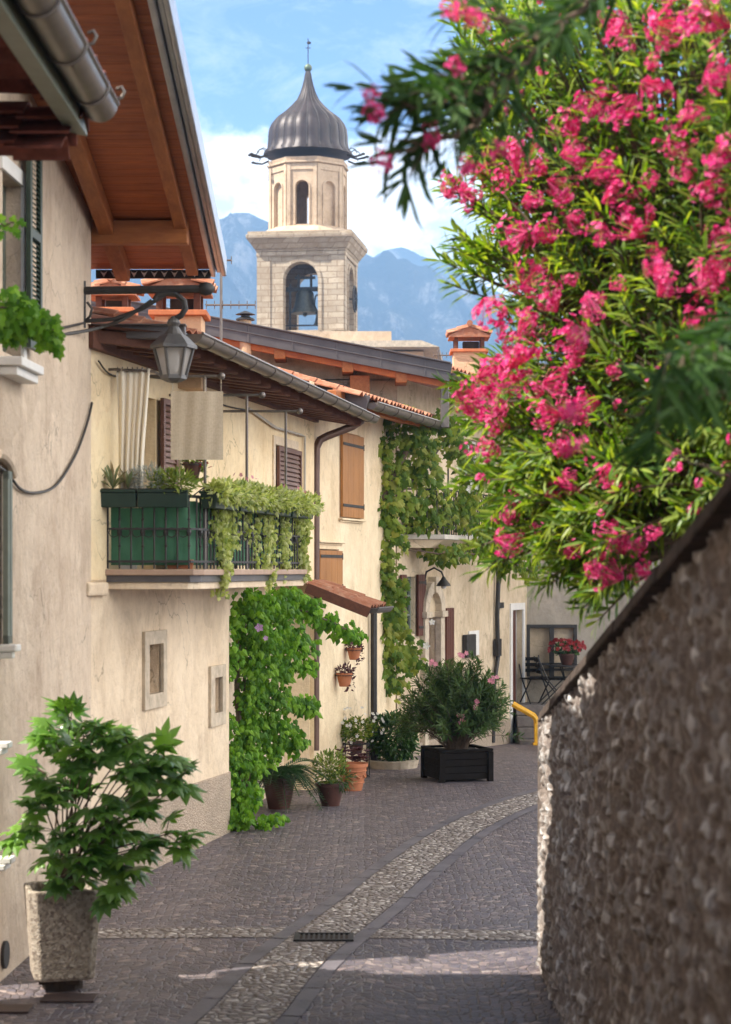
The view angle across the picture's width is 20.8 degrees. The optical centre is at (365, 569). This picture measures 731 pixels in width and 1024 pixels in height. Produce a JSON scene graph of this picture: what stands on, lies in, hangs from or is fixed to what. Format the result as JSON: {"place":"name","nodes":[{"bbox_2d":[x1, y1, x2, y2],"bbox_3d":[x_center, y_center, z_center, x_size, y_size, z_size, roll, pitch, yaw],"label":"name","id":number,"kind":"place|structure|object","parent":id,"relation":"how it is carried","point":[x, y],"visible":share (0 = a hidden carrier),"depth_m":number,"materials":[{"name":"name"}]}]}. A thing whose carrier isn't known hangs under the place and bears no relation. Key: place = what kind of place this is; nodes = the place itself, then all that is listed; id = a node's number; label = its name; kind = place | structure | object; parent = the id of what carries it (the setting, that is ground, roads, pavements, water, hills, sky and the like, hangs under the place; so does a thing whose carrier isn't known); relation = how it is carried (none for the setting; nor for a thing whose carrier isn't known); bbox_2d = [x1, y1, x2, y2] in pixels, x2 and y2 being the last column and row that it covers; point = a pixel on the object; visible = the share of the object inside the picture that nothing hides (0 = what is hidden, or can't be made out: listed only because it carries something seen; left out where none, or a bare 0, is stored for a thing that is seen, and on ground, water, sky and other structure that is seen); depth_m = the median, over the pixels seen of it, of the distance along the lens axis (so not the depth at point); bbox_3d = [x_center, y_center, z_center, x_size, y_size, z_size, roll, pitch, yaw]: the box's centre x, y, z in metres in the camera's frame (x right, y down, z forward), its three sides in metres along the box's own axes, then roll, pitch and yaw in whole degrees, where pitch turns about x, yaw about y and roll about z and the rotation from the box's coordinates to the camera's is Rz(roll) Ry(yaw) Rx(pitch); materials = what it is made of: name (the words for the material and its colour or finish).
{"place":"outdoors","nodes":[
{"label":"outdoors","id":0,"kind":"place"},
{"bbox_2d":[0,742,561,1023],"bbox_3d":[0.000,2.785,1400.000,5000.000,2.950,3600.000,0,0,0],"label":"street","id":1,"kind":"structure","parent":0,"point":[310,856],"depth_m":15.31,"materials":[{"name":"grey stone"}]},
{"bbox_2d":[0,1004,33,1013],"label":"cover plate","id":2,"kind":"object","parent":1,"relation":"on","point":[15,1008],"visible":1,"depth_m":12.04,"materials":[{"name":"grey metal"}]},
{"bbox_2d":[0,0,125,160],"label":"house","id":3,"kind":"structure","parent":1,"relation":"on","point":[48,55],"depth_m":9.35,"materials":[{"name":"brown paint"}]},
{"bbox_2d":[40,993,98,1002],"bbox_3d":[-1.835,2.652,12.365,0.330,0.012,0.230,0,0,0],"label":"cover plate","id":4,"kind":"object","parent":1,"relation":"on","point":[69,997],"visible":1,"depth_m":12.33,"materials":[{"name":"grey metal"}]},
{"bbox_2d":[0,691,218,991],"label":"potted plant","id":5,"kind":"object","parent":1,"relation":"on","point":[67,906],"visible":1,"depth_m":12.41,"materials":[{"name":"green plant"}]},
{"bbox_2d":[0,0,226,981],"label":"house","id":6,"kind":"structure","parent":1,"relation":"on","point":[124,189],"depth_m":14.38,"materials":[{"name":"beige paint"}]},
{"bbox_2d":[3,185,5,352],"bbox_3d":[-2.464,-2.005,13.225,0.040,1.169,0.541,0,0,3],"label":"window","id":7,"kind":"structure","parent":6,"relation":"in","point":[4,188],"depth_m":13.45,"materials":[{"name":"grey paint"}]},
{"bbox_2d":[0,213,65,361],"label":"climbing vine","id":8,"kind":"object","parent":6,"relation":"attached to","point":[22,318],"visible":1,"depth_m":11.51,"materials":[{"name":"green plant"}]},
{"bbox_2d":[0,402,92,493],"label":"cable","id":9,"kind":"object","parent":6,"relation":"attached to","point":[64,473],"visible":0.96,"depth_m":14.89,"materials":[{"name":"black rubber"}]},
{"bbox_2d":[62,322,83,328],"bbox_3d":[-2.269,-1.751,14.403,0.428,0.382,2.378,0,0,13],"label":"cable","id":10,"kind":"object","parent":6,"relation":"attached to","point":[73,325],"visible":0.37,"depth_m":15.16,"materials":[{"name":"black rubber"}]},
{"bbox_2d":[64,299,151,334],"bbox_3d":[-2.351,-1.815,14.566,0.422,0.666,2.792,0,0,20],"label":"cable","id":11,"kind":"object","parent":6,"relation":"attached to","point":[99,327],"visible":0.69,"depth_m":15.79,"materials":[{"name":"black rubber"}]},
{"bbox_2d":[83,281,214,382],"bbox_3d":[-1.719,-1.885,15.765,1.043,0.805,0.324,0,0,-10],"label":"wall lamp","id":12,"kind":"object","parent":6,"relation":"attached to","point":[173,347],"visible":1,"depth_m":15.77,"materials":[{"name":"metal"}]},
{"bbox_2d":[86,269,379,885],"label":"house","id":13,"kind":"structure","parent":1,"relation":"on","point":[161,639],"depth_m":18.36,"materials":[{"name":"beige paint"}]},
{"bbox_2d":[100,460,140,507],"bbox_3d":[-2.044,-0.718,16.419,0.402,0.406,0.412,0,0,44],"label":"flower box","id":14,"kind":"object","parent":13,"relation":"attached to","point":[113,497],"visible":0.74,"depth_m":16.36,"materials":[{"name":"green plastic"}]},
{"bbox_2d":[120,565,136,568],"bbox_3d":[-1.971,-0.046,16.620,0.140,0.079,0.100,0,0,0],"label":"tub","id":15,"kind":"object","parent":13,"relation":"on","point":[128,566],"visible":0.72,"depth_m":16.58,"materials":[{"name":"grey"}]},
{"bbox_2d":[108,367,159,376],"bbox_3d":[-1.828,-1.656,16.657,0.295,0.058,0.600,0,0,44],"label":"curtain rod","id":16,"kind":"object","parent":13,"relation":"attached to","point":[117,369],"visible":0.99,"depth_m":16.54,"materials":[{"name":"black metal"}]},
{"bbox_2d":[116,368,149,507],"bbox_3d":[-1.929,-1.091,16.540,0.286,1.159,0.080,0,0,0],"label":"curtain","id":17,"kind":"object","parent":16,"relation":"hanging from","point":[132,392],"visible":0.89,"depth_m":16.54,"materials":[{"name":"beige fabric"}]},
{"bbox_2d":[142,630,166,710],"bbox_3d":[-1.884,0.885,17.755,0.050,0.690,0.657,0,0,11],"label":"window frame","id":18,"kind":"structure","parent":13,"relation":"in","point":[149,701],"depth_m":17.66,"materials":[{"name":"grey stone"}]},
{"bbox_2d":[125,461,199,507],"bbox_3d":[-1.666,-0.709,16.414,0.626,0.389,0.327,0,0,0],"label":"flower box","id":19,"kind":"object","parent":13,"relation":"attached to","point":[173,495],"visible":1,"depth_m":16.36,"materials":[{"name":"green plastic"}]},
{"bbox_2d":[98,360,244,409],"bbox_3d":[-1.703,-1.686,18.582,0.025,0.154,4.850,0,0,11],"label":"cable","id":20,"kind":"object","parent":13,"relation":"attached to","point":[105,370],"visible":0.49,"depth_m":16.57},
{"bbox_2d":[167,563,193,568],"bbox_3d":[-1.543,-0.046,16.620,0.220,0.079,0.100,0,0,0],"label":"tub","id":21,"kind":"object","parent":13,"relation":"on","point":[179,566],"visible":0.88,"depth_m":16.58,"materials":[{"name":"ceramic"}]},
{"bbox_2d":[150,372,224,568],"bbox_3d":[-1.627,-0.838,16.864,0.880,1.665,0.061,0,0,0],"label":"awning pole","id":22,"kind":"object","parent":13,"relation":"on","point":[221,376],"visible":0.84,"depth_m":16.85,"materials":[{"name":"grey metal"}]},
{"bbox_2d":[171,383,222,459],"bbox_3d":[-1.421,-1.282,16.832,0.442,0.707,0.069,0,0,0],"label":"hanging cloth","id":23,"kind":"object","parent":22,"relation":"hanging from","point":[196,425],"visible":1,"depth_m":16.81,"materials":[{"name":"beige fabric"}]},
{"bbox_2d":[180,460,212,494],"bbox_3d":[-1.587,-0.914,18.542,0.332,0.469,0.224,0,0,0],"label":"wall pot","id":24,"kind":"object","parent":13,"relation":"attached to","point":[196,466],"depth_m":18.49,"materials":[{"name":"metal"}]},
{"bbox_2d":[111,501,288,565],"bbox_3d":[-1.149,-0.310,18.265,0.603,0.540,3.926,0,0,20],"label":"privacy screen","id":25,"kind":"object","parent":13,"relation":"attached to","point":[148,542],"visible":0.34,"depth_m":16.55,"materials":[{"name":"green fabric"}]},
{"bbox_2d":[169,392,264,568],"bbox_3d":[-1.355,-0.817,18.226,0.880,1.624,0.061,0,0,0],"label":"awning pole","id":26,"kind":"object","parent":13,"relation":"on","point":[260,395],"visible":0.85,"depth_m":18.22,"materials":[{"name":"grey metal"}]},
{"bbox_2d":[208,664,225,727],"bbox_3d":[-1.478,1.245,19.784,0.050,0.599,0.550,0,0,11],"label":"window frame","id":27,"kind":"structure","parent":13,"relation":"in","point":[218,718],"depth_m":19.69,"materials":[{"name":"grey stone"}]},
{"bbox_2d":[196,476,252,511],"bbox_3d":[-1.175,-0.646,16.940,0.350,0.325,0.855,0,0,14],"label":"flower box","id":28,"kind":"object","parent":13,"relation":"attached to","point":[225,493],"visible":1,"depth_m":16.69,"materials":[{"name":"green plastic"}]},
{"bbox_2d":[208,509,244,601],"bbox_3d":[-1.225,-0.249,17.285,0.231,1.044,0.730,0,0,16],"label":"trailing plant","id":29,"kind":"object","parent":28,"relation":"hanging from","point":[226,542],"visible":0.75,"depth_m":17.20,"materials":[{"name":"green plant"}]},
{"bbox_2d":[205,256,255,340],"bbox_3d":[-1.653,-3.067,24.500,0.610,1.573,0.321,0,0,0],"label":"antenna","id":30,"kind":"object","parent":13,"relation":"on","point":[221,304],"visible":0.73,"depth_m":24.49,"materials":[{"name":"grey metal"}]},
{"bbox_2d":[233,473,278,513],"bbox_3d":[-1.012,-0.678,17.808,0.354,0.368,0.940,0,0,12],"label":"flower box","id":31,"kind":"object","parent":13,"relation":"attached to","point":[262,497],"visible":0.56,"depth_m":17.73,"materials":[{"name":"green plastic"}]},
{"bbox_2d":[223,408,302,487],"bbox_3d":[-1.058,-0.802,19.708,0.880,1.594,0.061,0,0,0],"label":"awning pole","id":32,"kind":"object","parent":13,"relation":"on","point":[298,411],"visible":0.84,"depth_m":19.70,"materials":[{"name":"grey metal"}]},
{"bbox_2d":[276,448,283,566],"bbox_3d":[-1.019,-0.695,22.616,0.174,1.390,0.871,0,0,0],"label":"window pane","id":33,"kind":"structure","parent":13,"relation":"in","point":[276,448],"depth_m":22.65,"materials":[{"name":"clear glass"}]},
{"bbox_2d":[260,483,304,518],"bbox_3d":[-0.819,-0.651,18.771,0.358,0.355,1.024,0,0,9],"label":"flower box","id":34,"kind":"object","parent":13,"relation":"attached to","point":[289,500],"visible":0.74,"depth_m":18.64,"materials":[{"name":"green plastic"}]},
{"bbox_2d":[238,513,281,592],"bbox_3d":[-0.990,-0.261,18.558,0.245,0.962,0.969,0,0,16],"label":"trailing plant","id":35,"kind":"object","parent":34,"relation":"hanging from","point":[270,539],"visible":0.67,"depth_m":18.68,"materials":[{"name":"green plant"}]},
{"bbox_2d":[227,586,368,831],"bbox_3d":[-0.719,1.411,21.488,0.815,2.620,3.075,0,0,25],"label":"climbing vine","id":36,"kind":"object","parent":13,"relation":"attached to","point":[260,642],"visible":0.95,"depth_m":20.82,"materials":[{"name":"green plant"}]},
{"bbox_2d":[283,485,325,518],"bbox_3d":[-0.626,-0.668,19.720,0.363,0.338,0.968,0,0,9],"label":"flower box","id":37,"kind":"object","parent":13,"relation":"attached to","point":[309,509],"visible":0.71,"depth_m":19.62,"materials":[{"name":"green plastic"}]},
{"bbox_2d":[275,517,304,583],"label":"trailing plant","id":38,"kind":"object","parent":37,"relation":"hanging from","point":[285,532],"visible":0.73,"depth_m":19.48,"materials":[{"name":"green plant"}]},
{"bbox_2d":[288,519,314,582],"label":"trailing plant","id":39,"kind":"object","parent":37,"relation":"hanging from","point":[304,561],"visible":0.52,"depth_m":20.28,"materials":[{"name":"green plant"}]},
{"bbox_2d":[256,757,331,812],"bbox_3d":[-0.962,2.414,22.263,1.188,0.686,1.184,0,0,0],"label":"potted palm","id":40,"kind":"object","parent":1,"relation":"on","point":[279,786],"visible":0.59,"depth_m":22.11,"materials":[{"name":"green plant"}]},
{"bbox_2d":[246,41,368,330],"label":"bell tower","id":41,"kind":"structure","parent":1,"relation":"on","point":[307,152],"depth_m":94.41,"materials":[{"name":"stone"}]},
{"bbox_2d":[91,300,526,755],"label":"house","id":42,"kind":"structure","parent":1,"relation":"on","point":[484,622],"depth_m":29.52,"materials":[{"name":"paint"}]},
{"bbox_2d":[407,577,410,628],"bbox_3d":[0.551,0.517,28.962,0.182,0.840,0.535,0,0,5],"label":"window","id":43,"kind":"structure","parent":42,"relation":"in","point":[409,578],"depth_m":29.17,"materials":[{"name":"grey paint"}]},
{"bbox_2d":[429,618,429,739],"bbox_3d":[0.857,1.785,29.918,0.040,2.149,0.625,0,0,19],"label":"door","id":44,"kind":"structure","parent":42,"relation":"in","point":[429,618],"depth_m":30.18,"materials":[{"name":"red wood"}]},
{"bbox_2d":[425,567,450,588],"bbox_3d":[1.047,0.259,29.407,0.428,0.609,0.218,0,0,5],"label":"wall lamp","id":45,"kind":"object","parent":42,"relation":"attached to","point":[443,582],"visible":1,"depth_m":29.37,"materials":[{"name":"metal"}]},
{"bbox_2d":[433,349,448,389],"bbox_3d":[1.307,-3.162,34.000,0.310,1.189,0.321,0,0,0],"label":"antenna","id":46,"kind":"object","parent":42,"relation":"on","point":[438,355],"visible":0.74,"depth_m":33.99,"materials":[{"name":"grey metal"}]},
{"bbox_2d":[465,440,475,535],"bbox_3d":[1.644,-1.305,32.107,0.307,1.570,0.797,0,0,0],"label":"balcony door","id":47,"kind":"structure","parent":42,"relation":"in","point":[473,442],"depth_m":32.35,"materials":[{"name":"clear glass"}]},
{"bbox_2d":[402,456,548,649],"bbox_3d":[1.727,-0.301,30.141,1.006,2.844,4.701,0,0,26],"label":"climbing plant","id":48,"kind":"object","parent":42,"relation":"attached to","point":[462,510],"visible":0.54,"depth_m":28.95,"materials":[{"name":"green plant"}]},
{"bbox_2d":[513,610,516,741],"bbox_3d":[2.562,1.878,34.758,0.111,2.365,0.756,0,0,8],"label":"door","id":49,"kind":"structure","parent":42,"relation":"in","point":[514,611],"depth_m":34.66,"materials":[{"name":"wood"}]},
{"bbox_2d":[98,927,536,939],"bbox_3d":[-0.522,2.656,14.562,3.579,0.001,0.522,0,0,0],"label":"cross cobble band","id":50,"kind":"object","parent":1,"relation":"on","point":[479,934],"visible":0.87,"depth_m":14.57,"materials":[{"name":"grey stone"}]},
{"bbox_2d":[307,745,357,806],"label":"potted shrub","id":51,"kind":"object","parent":1,"relation":"on","point":[332,792],"visible":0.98,"depth_m":22.44,"materials":[{"name":"green plant"}]},
{"bbox_2d":[334,746,370,790],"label":"potted plant","id":52,"kind":"object","parent":1,"relation":"on","point":[358,768],"visible":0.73,"depth_m":23.98,"materials":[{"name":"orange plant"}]},
{"bbox_2d":[174,788,537,1023],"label":"paving edge strip","id":53,"kind":"object","parent":1,"relation":"on","point":[198,1010],"visible":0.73,"depth_m":14.89,"materials":[{"name":"grey stone"}]},
{"bbox_2d":[273,365,442,789],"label":"house","id":54,"kind":"structure","parent":1,"relation":"on","point":[347,585],"depth_m":25.63,"materials":[{"name":"paint"}]},
{"bbox_2d":[335,661,355,691],"bbox_3d":[-0.256,1.344,25.232,0.270,0.393,0.248,0,0,-31],"label":"wall pot","id":55,"kind":"object","parent":54,"relation":"attached to","point":[344,679],"depth_m":25.17,"materials":[{"name":"ceramic"}]},
{"bbox_2d":[344,642,364,664],"bbox_3d":[-0.149,1.050,25.680,0.296,0.361,0.237,0,0,0],"label":"wall pot","id":56,"kind":"object","parent":54,"relation":"attached to","point":[354,652],"depth_m":25.63,"materials":[{"name":"ceramic"}]},
{"bbox_2d":[377,403,476,703],"bbox_3d":[0.710,0.011,28.104,2.142,4.706,0.909,0,0,-36],"label":"climbing vine","id":57,"kind":"object","parent":54,"relation":"attached to","point":[396,501],"visible":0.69,"depth_m":27.78,"materials":[{"name":"green plant"}]},
{"bbox_2d":[340,706,384,777],"bbox_3d":[-0.121,2.203,25.560,0.743,0.915,0.470,0,0,0],"label":"potted plant","id":58,"kind":"object","parent":1,"relation":"on","point":[355,733],"visible":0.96,"depth_m":25.51,"materials":[{"name":"green plant"}]},
{"bbox_2d":[196,791,537,1023],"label":"cobble band","id":59,"kind":"object","parent":1,"relation":"on","point":[266,989],"visible":0.78,"depth_m":14.96,"materials":[{"name":"grey stone"}]},
{"bbox_2d":[293,932,353,941],"bbox_3d":[-0.300,2.648,14.380,0.430,0.020,0.290,0,0,0],"label":"drain grate","id":60,"kind":"object","parent":59,"relation":"on","point":[323,936],"visible":1,"depth_m":14.38,"materials":[{"name":"metal"}]},
{"bbox_2d":[293,331,441,359],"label":"church hall","id":61,"kind":"structure","parent":1,"relation":"on","point":[380,339],"depth_m":79.70,"materials":[{"name":"beige paint"}]},
{"bbox_2d":[366,709,421,769],"bbox_3d":[0.366,2.280,26.909,0.845,0.826,0.738,0,0,0],"label":"shrub","id":62,"kind":"object","parent":1,"relation":"on","point":[390,754],"visible":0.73,"depth_m":26.73,"materials":[{"name":"green plant"}]},
{"bbox_2d":[274,804,537,1023],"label":"paving edge strip","id":63,"kind":"object","parent":1,"relation":"on","point":[301,1003],"visible":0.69,"depth_m":14.68,"materials":[{"name":"grey stone"}]},
{"bbox_2d":[387,649,525,782],"bbox_3d":[1.157,1.833,25.337,1.765,1.663,1.316,0,0,0],"label":"potted oleander","id":64,"kind":"object","parent":1,"relation":"on","point":[456,709],"visible":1,"depth_m":25.14,"materials":[{"name":"green plant"}]},
{"bbox_2d":[511,701,537,744],"bbox_3d":[2.691,2.559,33.300,0.518,0.732,0.160,0,0,0],"label":"handrail","id":65,"kind":"object","parent":1,"relation":"on","point":[525,711],"visible":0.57,"depth_m":33.26,"materials":[{"name":"yellow metal"}]},
{"bbox_2d":[515,702,546,743],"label":"terrace steps","id":66,"kind":"structure","parent":1,"relation":"on","point":[524,722],"depth_m":34.13,"materials":[{"name":"grey stone"}]},
{"bbox_2d":[519,655,549,703],"bbox_3d":[2.967,1.932,34.984,0.423,0.855,0.572,0,0,-20],"label":"chair","id":67,"kind":"object","parent":66,"relation":"on","point":[531,670],"visible":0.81,"depth_m":35.07,"materials":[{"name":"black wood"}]},
{"bbox_2d":[533,656,565,704],"bbox_3d":[3.241,1.932,34.747,0.569,0.853,0.426,0,0,-5],"label":"chair","id":68,"kind":"object","parent":66,"relation":"on","point":[536,660],"visible":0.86,"depth_m":34.65,"materials":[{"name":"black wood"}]},
{"bbox_2d":[549,664,577,680],"bbox_3d":[3.523,2.008,34.900,0.640,0.696,0.640,0,0,0],"label":"table","id":69,"kind":"object","parent":66,"relation":"on","point":[560,666],"visible":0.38,"depth_m":34.74,"materials":[{"name":"metal"}]},
{"bbox_2d":[547,638,586,664],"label":"potted flowers","id":70,"kind":"object","parent":69,"relation":"on","point":[566,653],"visible":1,"depth_m":34.80,"materials":[{"name":"red plant"}]},
{"bbox_2d":[510,367,660,701],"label":"house","id":71,"kind":"structure","parent":1,"relation":"on","point":[550,619],"depth_m":35.40,"materials":[{"name":"paint"}]},
{"bbox_2d":[527,625,576,679],"bbox_3d":[3.304,1.458,35.405,0.895,0.980,0.090,0,0,0],"label":"window frame","id":72,"kind":"structure","parent":71,"relation":"in","point":[551,670],"depth_m":35.36,"materials":[{"name":"metal"}]},
{"bbox_2d":[536,474,730,1023],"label":"garden wall","id":73,"kind":"structure","parent":1,"relation":"on","point":[633,881],"depth_m":8.21,"materials":[{"name":"stone"}]},
{"bbox_2d":[91,212,566,392],"bbox_3d":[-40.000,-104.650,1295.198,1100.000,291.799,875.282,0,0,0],"label":"mountain","id":74,"kind":"structure","parent":0,"point":[400,299],"depth_m":1300.22,"materials":[{"name":"blue stone"}]},
{"bbox_2d":[175,0,730,316],"label":"sky","id":75,"kind":"structure","parent":0,"point":[247,59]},
{"bbox_2d":[373,247,562,317],"bbox_3d":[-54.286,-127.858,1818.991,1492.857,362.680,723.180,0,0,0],"label":"mountain","id":76,"kind":"structure","parent":0,"point":[412,257],"depth_m":1898.78,"materials":[{"name":"blue stone"}]},
{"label":"garden ground","id":77,"kind":"structure","parent":0,"visible":0},
{"bbox_2d":[322,0,730,479],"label":"oleander","id":78,"kind":"object","parent":77,"relation":"on","point":[699,371],"visible":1,"depth_m":6.84,"materials":[{"name":"green plant"}]},
{"bbox_2d":[421,0,730,636],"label":"oleander","id":79,"kind":"object","parent":77,"relation":"on","point":[634,183],"visible":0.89,"depth_m":10.38,"materials":[{"name":"pink plant"}]}
]}

